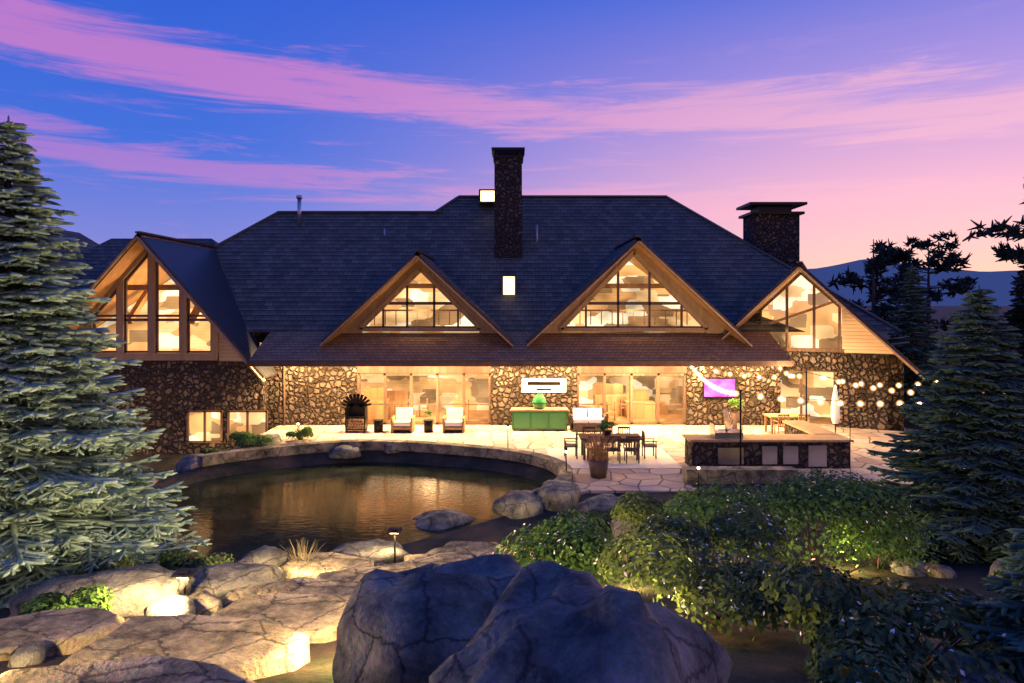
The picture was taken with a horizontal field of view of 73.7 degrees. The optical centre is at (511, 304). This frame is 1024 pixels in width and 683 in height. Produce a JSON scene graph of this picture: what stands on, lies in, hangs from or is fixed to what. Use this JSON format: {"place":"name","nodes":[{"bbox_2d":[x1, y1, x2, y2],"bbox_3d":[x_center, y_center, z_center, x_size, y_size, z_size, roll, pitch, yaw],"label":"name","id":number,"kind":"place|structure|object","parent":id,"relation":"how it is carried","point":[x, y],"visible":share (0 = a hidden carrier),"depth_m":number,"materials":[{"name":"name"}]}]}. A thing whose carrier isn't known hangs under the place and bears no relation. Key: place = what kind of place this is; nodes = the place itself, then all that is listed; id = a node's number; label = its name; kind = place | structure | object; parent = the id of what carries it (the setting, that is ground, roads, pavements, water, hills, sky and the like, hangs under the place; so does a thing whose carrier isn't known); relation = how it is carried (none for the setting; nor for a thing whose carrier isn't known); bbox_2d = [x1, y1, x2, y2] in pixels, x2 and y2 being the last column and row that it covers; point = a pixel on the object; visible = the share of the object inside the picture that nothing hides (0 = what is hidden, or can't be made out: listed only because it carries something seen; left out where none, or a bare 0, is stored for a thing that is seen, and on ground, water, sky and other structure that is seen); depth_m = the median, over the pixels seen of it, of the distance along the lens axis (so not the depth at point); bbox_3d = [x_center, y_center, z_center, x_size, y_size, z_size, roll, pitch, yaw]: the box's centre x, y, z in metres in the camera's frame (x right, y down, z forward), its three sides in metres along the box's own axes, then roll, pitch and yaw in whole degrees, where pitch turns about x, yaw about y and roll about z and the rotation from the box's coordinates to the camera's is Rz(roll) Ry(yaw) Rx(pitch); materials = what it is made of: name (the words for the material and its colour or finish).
{"place":"outdoors","nodes":[
{"label":"outdoors","id":0,"kind":"place"},
{"bbox_2d":[151,462,541,561],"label":"pond water","id":1,"kind":"structure","parent":0,"point":[329,507],"depth_m":20.33,"materials":[{"name":"liquid"}]},
{"bbox_2d":[367,273,473,325],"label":"window","id":2,"kind":"structure","parent":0,"point":[420,287],"depth_m":32.48,"materials":[{"name":"glass"}]},
{"bbox_2d":[0,306,1023,682],"bbox_3d":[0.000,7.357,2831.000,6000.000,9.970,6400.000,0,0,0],"label":"ground","id":3,"kind":"structure","parent":0,"point":[774,656],"depth_m":14.51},
{"bbox_2d":[8,641,46,667],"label":"stone","id":4,"kind":"object","parent":3,"relation":"on","point":[30,653],"visible":0.8,"depth_m":6.50,"materials":[{"name":"stone"}]},
{"bbox_2d":[0,607,123,660],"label":"flat rock","id":5,"kind":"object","parent":3,"relation":"on","point":[60,632],"depth_m":7.12,"materials":[{"name":"stone"}]},
{"bbox_2d":[19,585,113,614],"bbox_3d":[-5.446,3.724,8.202,1.168,0.488,1.026,0,0,0],"label":"shrub","id":6,"kind":"object","parent":3,"relation":"on","point":[45,602],"visible":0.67,"depth_m":8.28,"materials":[{"name":"green plant"}]},
{"bbox_2d":[7,564,194,617],"bbox_3d":[-5.638,4.021,9.389,2.333,0.644,0.956,0,0,-18],"label":"boulder","id":7,"kind":"object","parent":3,"relation":"on","point":[137,590],"visible":0.38,"depth_m":9.22,"materials":[{"name":"stone"}]},
{"bbox_2d":[74,556,133,574],"bbox_3d":[-6.327,4.334,10.630,1.615,0.612,0.962,0,0,42],"label":"shrub","id":8,"kind":"object","parent":3,"relation":"on","point":[121,562],"visible":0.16,"depth_m":10.84,"materials":[{"name":"green plant"}]},
{"bbox_2d":[0,115,211,607],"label":"spruce","id":9,"kind":"object","parent":3,"relation":"on","point":[67,496],"visible":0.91,"depth_m":11.44,"materials":[{"name":"green plant"}]},
{"bbox_2d":[0,655,254,682],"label":"flat rock","id":10,"kind":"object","parent":3,"relation":"on","point":[159,669],"depth_m":5.06,"materials":[{"name":"stone"}]},
{"bbox_2d":[144,595,195,615],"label":"stone","id":11,"kind":"object","parent":3,"relation":"on","point":[174,605],"visible":0.44,"depth_m":8.40,"materials":[{"name":"stone"}]},
{"bbox_2d":[80,360,267,454],"bbox_3d":[-16.000,4.900,31.300,9.800,4.800,1.800,0,0,0],"label":"gable stone","id":12,"kind":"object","parent":3,"relation":"on","point":[174,391],"visible":0.21,"depth_m":30.40,"materials":[{"name":"stone"}]},
{"bbox_2d":[186,410,267,442],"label":"garden window frames","id":13,"kind":"structure","parent":12,"relation":"attached to","point":[221,424],"depth_m":30.29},
{"bbox_2d":[189,412,264,440],"bbox_3d":[-12.650,5.400,30.380,3.500,1.300,0.001,0,0,0],"label":"window glass","id":14,"kind":"object","parent":13,"relation":"in","point":[256,422],"visible":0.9,"depth_m":30.38,"materials":[{"name":"glass"}]},
{"bbox_2d":[60,615,309,679],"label":"step slab","id":15,"kind":"structure","parent":3,"relation":"on","point":[251,649],"depth_m":6.39,"materials":[{"name":"stone"}]},
{"bbox_2d":[175,453,200,474],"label":"boulder","id":16,"kind":"object","parent":3,"relation":"on","point":[184,463],"visible":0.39,"depth_m":23.62,"materials":[{"name":"stone"}]},
{"bbox_2d":[158,550,235,570],"bbox_3d":[-5.703,4.715,12.179,1.288,0.652,1.210,0,0,0],"label":"shrub","id":17,"kind":"object","parent":3,"relation":"on","point":[174,561],"visible":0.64,"depth_m":12.04,"materials":[{"name":"green plant"}]},
{"bbox_2d":[188,590,223,615],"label":"stone","id":18,"kind":"object","parent":3,"relation":"on","point":[206,602],"visible":0.47,"depth_m":8.98,"materials":[{"name":"stone"}]},
{"bbox_2d":[190,562,287,601],"bbox_3d":[-4.547,4.394,10.685,2.031,0.567,0.928,0,0,-25],"label":"boulder","id":19,"kind":"object","parent":3,"relation":"on","point":[221,581],"visible":0.38,"depth_m":10.59,"materials":[{"name":"stone"}]},
{"bbox_2d":[226,431,274,448],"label":"shrub","id":20,"kind":"object","parent":3,"relation":"on","point":[246,438],"visible":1,"depth_m":26.06,"materials":[{"name":"green plant"}]},
{"bbox_2d":[236,545,287,566],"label":"boulder","id":21,"kind":"object","parent":3,"relation":"on","point":[265,554],"visible":0.45,"depth_m":13.38,"materials":[{"name":"stone"}]},
{"bbox_2d":[256,581,299,594],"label":"stone","id":22,"kind":"object","parent":3,"relation":"on","point":[286,587],"visible":0.25,"depth_m":9.58,"materials":[{"name":"stone"}]},
{"bbox_2d":[210,593,349,642],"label":"step slab","id":23,"kind":"structure","parent":3,"relation":"on","point":[316,618],"depth_m":8.04,"materials":[{"name":"stone"}]},
{"bbox_2d":[222,577,355,607],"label":"step slab","id":24,"kind":"structure","parent":3,"relation":"on","point":[313,586],"depth_m":9.65,"materials":[{"name":"stone"}]},
{"bbox_2d":[280,552,373,578],"bbox_3d":[-3.435,5.146,12.837,1.795,0.620,1.135,0,1,11],"label":"boulder","id":25,"kind":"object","parent":3,"relation":"on","point":[323,562],"depth_m":12.74,"materials":[{"name":"stone"}]},
{"bbox_2d":[327,445,361,458],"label":"boulder","id":26,"kind":"object","parent":3,"relation":"on","point":[344,452],"visible":1,"depth_m":25.40,"materials":[{"name":"stone"}]},
{"bbox_2d":[314,564,418,584],"bbox_3d":[-2.274,4.731,11.055,1.798,0.620,1.198,-2,1,-17],"label":"flat rock","id":27,"kind":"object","parent":3,"relation":"on","point":[354,576],"depth_m":11.28,"materials":[{"name":"stone"}]},
{"bbox_2d":[330,539,410,566],"bbox_3d":[-2.927,5.066,13.703,1.821,0.524,1.038,0,0,0],"label":"boulder","id":28,"kind":"object","parent":3,"relation":"on","point":[378,552],"visible":0.39,"depth_m":13.52,"materials":[{"name":"stone"}]},
{"bbox_2d":[197,439,572,481],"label":"pond kerb","id":29,"kind":"structure","parent":3,"relation":"on","point":[556,466],"depth_m":24.81,"materials":[{"name":"stone"}]},
{"bbox_2d":[375,554,472,566],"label":"flat rock","id":30,"kind":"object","parent":3,"relation":"on","point":[440,559],"depth_m":12.78,"materials":[{"name":"stone"}]},
{"bbox_2d":[361,376,488,420],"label":"glass doors","id":31,"kind":"structure","parent":3,"relation":"on","point":[451,389],"depth_m":35.40,"materials":[{"name":"clear glass"}]},
{"bbox_2d":[361,387,468,420],"bbox_3d":[-4.755,4.729,33.372,5.360,1.542,2.485,0,0,0],"label":"door furniture","id":32,"kind":"object","parent":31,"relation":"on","point":[374,395],"visible":0.66,"depth_m":32.71,"materials":[{"name":"brown wood"}]},
{"bbox_2d":[332,554,521,682],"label":"boulder","id":33,"kind":"object","parent":3,"relation":"on","point":[421,624],"visible":0.6,"depth_m":4.98,"materials":[{"name":"stone"}]},
{"bbox_2d":[171,421,699,594],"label":"path light fixtures","id":34,"kind":"object","parent":3,"relation":"on","point":[184,573],"visible":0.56,"depth_m":13.27,"materials":[{"name":"black metal"}]},
{"bbox_2d":[412,509,475,530],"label":"boulder","id":35,"kind":"object","parent":3,"relation":"on","point":[436,520],"visible":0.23,"depth_m":18.23,"materials":[{"name":"stone"}]},
{"bbox_2d":[425,541,515,556],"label":"flat rock","id":36,"kind":"object","parent":3,"relation":"on","point":[477,548],"visible":0.34,"depth_m":13.78,"materials":[{"name":"stone"}]},
{"bbox_2d":[250,332,780,429],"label":"stone walls","id":37,"kind":"structure","parent":3,"relation":"on","point":[315,395],"depth_m":31.00,"materials":[{"name":"stone"}]},
{"bbox_2d":[357,373,490,424],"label":"door frames","id":38,"kind":"structure","parent":37,"relation":"attached to","point":[411,404],"depth_m":31.10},
{"bbox_2d":[25,197,897,331],"bbox_3d":[-8.400,-2.578,41.300,52.800,7.655,19.400,0,0,0],"label":"roof slate","id":39,"kind":"object","parent":37,"relation":"on","point":[316,272],"visible":0.46,"depth_m":36.06,"materials":[{"name":"tile"}]},
{"bbox_2d":[71,231,277,378],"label":"gable roof","id":40,"kind":"structure","parent":39,"relation":"on","point":[195,270],"depth_m":30.88,"materials":[{"name":"metal"}]},
{"bbox_2d":[85,249,218,360],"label":"gable posts","id":41,"kind":"object","parent":40,"relation":"attached to","point":[118,286],"visible":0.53,"depth_m":30.28,"materials":[{"name":"wood"}]},
{"bbox_2d":[93,253,210,352],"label":"gable frames","id":42,"kind":"structure","parent":41,"relation":"attached to","point":[129,276],"depth_m":30.39,"materials":[{"name":"wood"}]},
{"bbox_2d":[97,279,209,350],"bbox_3d":[-16.000,-0.275,33.337,9.000,4.950,5.674,0,0,0],"label":"gable room","id":43,"kind":"object","parent":40,"relation":"attached to","point":[169,330],"visible":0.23,"depth_m":31.58,"materials":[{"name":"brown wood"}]},
{"bbox_2d":[76,325,242,360],"bbox_3d":[-16.000,1.411,30.470,9.800,2.179,0.140,0,0,0],"label":"gable siding","id":44,"kind":"object","parent":40,"relation":"attached to","point":[227,352],"visible":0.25,"depth_m":30.40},
{"bbox_2d":[76,236,265,381],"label":"gable roof trim","id":45,"kind":"structure","parent":40,"relation":"attached to","point":[169,274],"depth_m":29.01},
{"bbox_2d":[481,191,514,293],"bbox_3d":[-0.722,-3.525,36.418,0.776,6.050,5.803,0,0,-14],"label":"skylight","id":46,"kind":"object","parent":39,"relation":"in","point":[508,285],"visible":0.8,"depth_m":33.64},
{"bbox_2d":[213,195,901,331],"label":"ridge caps","id":47,"kind":"object","parent":39,"relation":"on","point":[704,218],"visible":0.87,"depth_m":39.02,"materials":[{"name":"grey"}]},
{"bbox_2d":[494,158,799,267],"bbox_3d":[7.359,-3.900,37.406,16.766,7.700,1.904,0,0,-5],"label":"chimney stone","id":48,"kind":"object","parent":39,"relation":"on","point":[777,236],"visible":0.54,"depth_m":35.88,"materials":[{"name":"stone"}]},
{"bbox_2d":[491,147,806,218],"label":"chimney caps","id":49,"kind":"object","parent":48,"relation":"on","point":[752,207],"visible":0.78,"depth_m":36.95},
{"bbox_2d":[357,366,686,372],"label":"door headers","id":50,"kind":"object","parent":37,"relation":"attached to","point":[487,369],"depth_m":31.02,"materials":[{"name":"brown wood"}]},
{"bbox_2d":[522,379,565,391],"bbox_3d":[1.450,3.650,30.960,2.000,0.620,0.070,0,0,0],"label":"family sign","id":51,"kind":"object","parent":37,"relation":"attached to","point":[543,385],"visible":1,"depth_m":30.95,"materials":[{"name":"white paint"}]},
{"bbox_2d":[577,373,686,424],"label":"door frames","id":52,"kind":"structure","parent":37,"relation":"attached to","point":[657,404],"depth_m":31.10,"materials":[{"name":"wood"}]},
{"bbox_2d":[527,235,749,343],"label":"gable roof","id":53,"kind":"structure","parent":37,"relation":"on","point":[622,249],"depth_m":30.66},
{"bbox_2d":[543,246,725,332],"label":"gable boards","id":54,"kind":"object","parent":53,"relation":"attached to","point":[707,322],"visible":0.84,"depth_m":31.22,"materials":[{"name":"wood"}]},
{"bbox_2d":[526,241,752,346],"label":"gable roof trim","id":55,"kind":"structure","parent":53,"relation":"attached to","point":[694,293],"depth_m":29.95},
{"bbox_2d":[703,378,735,397],"bbox_3d":[9.400,3.750,30.948,1.500,0.900,0.085,0,0,0],"label":"television","id":56,"kind":"object","parent":37,"relation":"attached to","point":[727,384],"visible":0.79,"depth_m":30.91,"materials":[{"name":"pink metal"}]},
{"bbox_2d":[492,490,543,518],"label":"boulder","id":57,"kind":"object","parent":3,"relation":"on","point":[517,504],"visible":0.84,"depth_m":17.85,"materials":[{"name":"stone"}]},
{"bbox_2d":[247,361,793,425],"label":"porch beam","id":58,"kind":"structure","parent":3,"relation":"on","point":[519,363],"depth_m":28.93,"materials":[{"name":"brown wood"}]},
{"bbox_2d":[249,332,791,360],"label":"apron roof shakes","id":59,"kind":"object","parent":58,"relation":"on","point":[478,346],"visible":1,"depth_m":30.16,"materials":[{"name":"brown wood"}]},
{"bbox_2d":[321,250,512,342],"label":"gable roof","id":60,"kind":"structure","parent":59,"relation":"on","point":[427,259],"depth_m":30.26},
{"bbox_2d":[319,256,513,346],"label":"gable roof trim","id":61,"kind":"structure","parent":60,"relation":"attached to","point":[368,301],"depth_m":29.95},
{"bbox_2d":[342,260,496,332],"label":"gable boards","id":62,"kind":"object","parent":60,"relation":"attached to","point":[363,320],"visible":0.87,"depth_m":31.27,"materials":[{"name":"wood"}]},
{"bbox_2d":[365,272,475,327],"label":"gable frames","id":63,"kind":"structure","parent":62,"relation":"in","point":[407,303],"depth_m":31.35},
{"bbox_2d":[191,423,919,494],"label":"patio","id":64,"kind":"structure","parent":3,"relation":"on","point":[670,439],"depth_m":27.52,"materials":[{"name":"stone"}]},
{"bbox_2d":[341,394,370,432],"bbox_3d":[-6.700,4.636,29.400,1.289,1.648,0.500,0,0,0],"label":"firewood oven","id":65,"kind":"object","parent":64,"relation":"on","point":[356,408],"visible":1,"depth_m":29.38,"materials":[{"name":"black metal"}]},
{"bbox_2d":[373,408,465,432],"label":"lounge chairs","id":66,"kind":"object","parent":64,"relation":"on","point":[404,418],"visible":1,"depth_m":29.28,"materials":[{"name":"fabric"}]},
{"bbox_2d":[511,407,568,430],"bbox_3d":[1.200,5.005,30.000,2.500,0.910,0.850,0,0,0],"label":"green cabinet","id":67,"kind":"object","parent":64,"relation":"on","point":[533,418],"visible":0.99,"depth_m":29.61,"materials":[{"name":"green wood"}]},
{"bbox_2d":[569,408,606,430],"bbox_3d":[3.300,4.965,29.720,1.540,0.891,0.840,0,0,0],"label":"loveseat","id":68,"kind":"object","parent":64,"relation":"on","point":[579,418],"visible":0.82,"depth_m":29.54,"materials":[{"name":"fabric"}]},
{"bbox_2d":[546,448,681,467],"bbox_3d":[3.500,5.452,24.400,4.400,0.012,3.200,0,0,0],"label":"patio rug","id":69,"kind":"object","parent":64,"relation":"on","point":[664,459],"visible":0.71,"depth_m":24.07,"materials":[{"name":"fabric"}]},
{"bbox_2d":[564,426,656,463],"bbox_3d":[3.500,4.982,24.400,3.260,0.955,1.900,0,0,0],"label":"dining set","id":70,"kind":"object","parent":69,"relation":"on","point":[631,438],"visible":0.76,"depth_m":24.14,"materials":[{"name":"brown wood"}]},
{"bbox_2d":[588,412,742,478],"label":"planters","id":71,"kind":"object","parent":64,"relation":"on","point":[598,469],"visible":0.76,"depth_m":21.50,"materials":[{"name":"brown ceramic"}]},
{"bbox_2d":[577,430,623,460],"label":"planter grass","id":72,"kind":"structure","parent":71,"relation":"on","point":[597,452],"depth_m":21.53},
{"bbox_2d":[682,409,853,468],"bbox_3d":[8.650,4.503,24.574,5.450,1.914,4.052,0,0,0],"label":"outdoor kitchen","id":73,"kind":"object","parent":64,"relation":"on","point":[800,444],"visible":0.94,"depth_m":22.80,"materials":[{"name":"brown stone"}]},
{"bbox_2d":[763,413,809,433],"bbox_3d":[11.600,4.982,28.835,1.500,0.955,1.430,0,0,0],"label":"porch table","id":74,"kind":"object","parent":64,"relation":"on","point":[784,416],"visible":0.49,"depth_m":28.65,"materials":[{"name":"brown wood"}]},
{"bbox_2d":[831,383,839,432],"bbox_3d":[12.700,4.255,26.800,0.500,2.410,0.500,0,0,0],"label":"closed umbrella","id":75,"kind":"object","parent":64,"relation":"on","point":[835,411],"visible":0.76,"depth_m":26.70,"materials":[{"name":"white fabric"}]},
{"bbox_2d":[493,508,619,585],"bbox_3d":[0.659,3.918,10.297,2.010,1.527,1.899,0,0,0],"label":"shrub","id":76,"kind":"object","parent":3,"relation":"on","point":[573,544],"visible":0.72,"depth_m":10.09,"materials":[{"name":"green plant"}]},
{"bbox_2d":[537,480,581,511],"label":"boulder","id":77,"kind":"object","parent":3,"relation":"on","point":[556,495],"visible":0.83,"depth_m":18.57,"materials":[{"name":"stone"}]},
{"bbox_2d":[429,560,732,682],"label":"boulder","id":78,"kind":"object","parent":3,"relation":"on","point":[549,622],"visible":1,"depth_m":3.73,"materials":[{"name":"stone"}]},
{"bbox_2d":[577,494,621,514],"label":"boulder","id":79,"kind":"object","parent":3,"relation":"on","point":[602,502],"visible":0.38,"depth_m":17.80,"materials":[{"name":"stone"}]},
{"bbox_2d":[579,376,682,420],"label":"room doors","id":80,"kind":"structure","parent":3,"relation":"on","point":[671,389],"depth_m":35.40,"materials":[{"name":"clear glass"}]},
{"bbox_2d":[579,384,667,420],"bbox_3d":[5.362,4.726,33.295,5.370,1.547,2.541,0,0,-11],"label":"interior furniture","id":81,"kind":"object","parent":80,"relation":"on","point":[615,394],"visible":0.69,"depth_m":33.35,"materials":[{"name":"brown wood"}]},
{"bbox_2d":[610,517,689,550],"bbox_3d":[3.369,5.336,16.025,2.073,0.954,1.609,0,0,-28],"label":"boulder","id":82,"kind":"object","parent":3,"relation":"on","point":[617,528],"visible":0.09,"depth_m":15.78,"materials":[{"name":"stone"}]},
{"bbox_2d":[610,491,691,554],"bbox_3d":[3.092,4.782,14.727,1.826,1.540,1.716,0,0,0],"label":"shrub","id":83,"kind":"object","parent":3,"relation":"on","point":[639,510],"visible":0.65,"depth_m":14.68,"materials":[{"name":"green plant"}]},
{"bbox_2d":[597,502,809,640],"bbox_3d":[2.348,3.341,8.368,2.726,1.469,2.423,0,0,0],"label":"shrub","id":84,"kind":"object","parent":3,"relation":"on","point":[732,588],"visible":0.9,"depth_m":7.90,"materials":[{"name":"green plant"}]},
{"bbox_2d":[682,466,797,484],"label":"stone wall","id":85,"kind":"structure","parent":3,"relation":"on","point":[749,474],"depth_m":20.75,"materials":[{"name":"stone"}]},
{"bbox_2d":[657,467,938,588],"bbox_3d":[5.001,4.106,12.075,5.019,2.272,3.162,0,0,0],"label":"shrub","id":86,"kind":"object","parent":3,"relation":"on","point":[849,501],"visible":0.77,"depth_m":12.08,"materials":[{"name":"green plant"}]},
{"bbox_2d":[748,309,903,430],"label":"stone wall","id":87,"kind":"structure","parent":3,"relation":"on","point":[872,370],"depth_m":30.11,"materials":[{"name":"stone"}]},
{"bbox_2d":[760,272,844,424],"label":"wing frames","id":88,"kind":"structure","parent":87,"relation":"in","point":[786,348],"depth_m":31.19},
{"bbox_2d":[819,491,927,572],"bbox_3d":[7.113,4.583,13.672,2.383,1.633,1.656,0,0,-19],"label":"shrub","id":89,"kind":"object","parent":3,"relation":"on","point":[877,533],"visible":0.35,"depth_m":13.21,"materials":[{"name":"green plant"}]},
{"bbox_2d":[827,238,937,321],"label":"pine","id":90,"kind":"object","parent":3,"relation":"on","point":[888,255],"visible":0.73,"depth_m":50.91,"materials":[{"name":"green plant"}]},
{"bbox_2d":[759,557,1023,682],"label":"shrub","id":91,"kind":"object","parent":3,"relation":"on","point":[838,607],"visible":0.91,"depth_m":6.10,"materials":[{"name":"green plant"}]},
{"bbox_2d":[889,558,927,576],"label":"stone","id":92,"kind":"object","parent":3,"relation":"on","point":[918,571],"visible":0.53,"depth_m":13.20,"materials":[{"name":"stone"}]},
{"bbox_2d":[885,264,948,417],"bbox_3d":[20.227,1.820,35.241,5.097,7.960,5.160,0,0,12],"label":"spruce","id":93,"kind":"object","parent":3,"relation":"on","point":[907,321],"visible":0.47,"depth_m":34.63,"materials":[{"name":"green plant"}]},
{"bbox_2d":[882,229,977,366],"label":"pine","id":94,"kind":"object","parent":3,"relation":"on","point":[949,261],"visible":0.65,"depth_m":58.17,"materials":[{"name":"green plant"}]},
{"bbox_2d":[843,285,1023,564],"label":"spruce","id":95,"kind":"object","parent":3,"relation":"on","point":[962,469],"visible":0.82,"depth_m":14.90,"materials":[{"name":"green plant"}]},
{"bbox_2d":[924,562,957,578],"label":"stone","id":96,"kind":"object","parent":3,"relation":"on","point":[942,571],"visible":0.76,"depth_m":12.95,"materials":[{"name":"stone"}]},
{"bbox_2d":[930,650,1017,682],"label":"shrub","id":97,"kind":"object","parent":3,"relation":"on","point":[974,678],"visible":0.45,"depth_m":5.64,"materials":[{"name":"plant"}]},
{"bbox_2d":[945,509,1023,682],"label":"spruce","id":98,"kind":"object","parent":3,"relation":"on","point":[1010,606],"visible":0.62,"depth_m":5.89,"materials":[{"name":"green plant"}]},
{"bbox_2d":[962,177,1023,306],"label":"pine","id":99,"kind":"object","parent":3,"relation":"on","point":[1003,253],"visible":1,"depth_m":37.55,"materials":[{"name":"green plant"}]},
{"bbox_2d":[983,262,1023,398],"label":"spruce","id":100,"kind":"object","parent":3,"relation":"on","point":[1015,317],"visible":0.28,"depth_m":41.13,"materials":[{"name":"green wood"}]},
{"bbox_2d":[0,0,1023,271],"label":"sky","id":101,"kind":"structure","parent":0,"point":[895,120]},
{"bbox_2d":[567,262,700,325],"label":"window","id":102,"kind":"structure","parent":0,"point":[633,283],"depth_m":32.70,"materials":[{"name":"glass"}]},
{"bbox_2d":[565,256,702,327],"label":"gable frames","id":103,"kind":"structure","parent":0,"point":[649,303],"depth_m":31.35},
{"bbox_2d":[762,276,841,423],"bbox_3d":[13.815,1.950,32.519,7.600,7.000,2.290,0,0,25],"label":"window glass","id":104,"kind":"object","parent":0,"point":[800,302],"visible":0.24,"depth_m":31.93,"materials":[{"name":"glass"}]},
{"bbox_2d":[720,261,921,373],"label":"wing roof","id":105,"kind":"structure","parent":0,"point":[801,264],"depth_m":29.68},
{"bbox_2d":[722,267,924,378],"bbox_3d":[12.509,0.691,29.718,9.449,4.692,0.400,0,0,25],"label":"wing rake","id":106,"kind":"object","parent":105,"relation":"attached to","point":[829,294],"visible":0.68,"depth_m":29.20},
{"bbox_2d":[693,366,982,401],"bbox_3d":[12.300,2.825,26.648,9.816,0.665,9.111,0,0,0],"label":"string light wire","id":107,"kind":"object","parent":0,"point":[831,378],"visible":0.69,"depth_m":26.17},
{"bbox_2d":[842,308,893,353],"bbox_3d":[15.913,1.040,30.156,2.400,2.321,0.200,0,0,25],"label":"wing siding","id":108,"kind":"object","parent":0,"point":[858,337],"visible":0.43,"depth_m":30.31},
{"bbox_2d":[808,259,1018,305],"bbox_3d":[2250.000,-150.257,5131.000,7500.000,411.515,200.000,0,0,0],"label":"mountain ridge","id":109,"kind":"structure","parent":0,"point":[999,284],"depth_m":5172.96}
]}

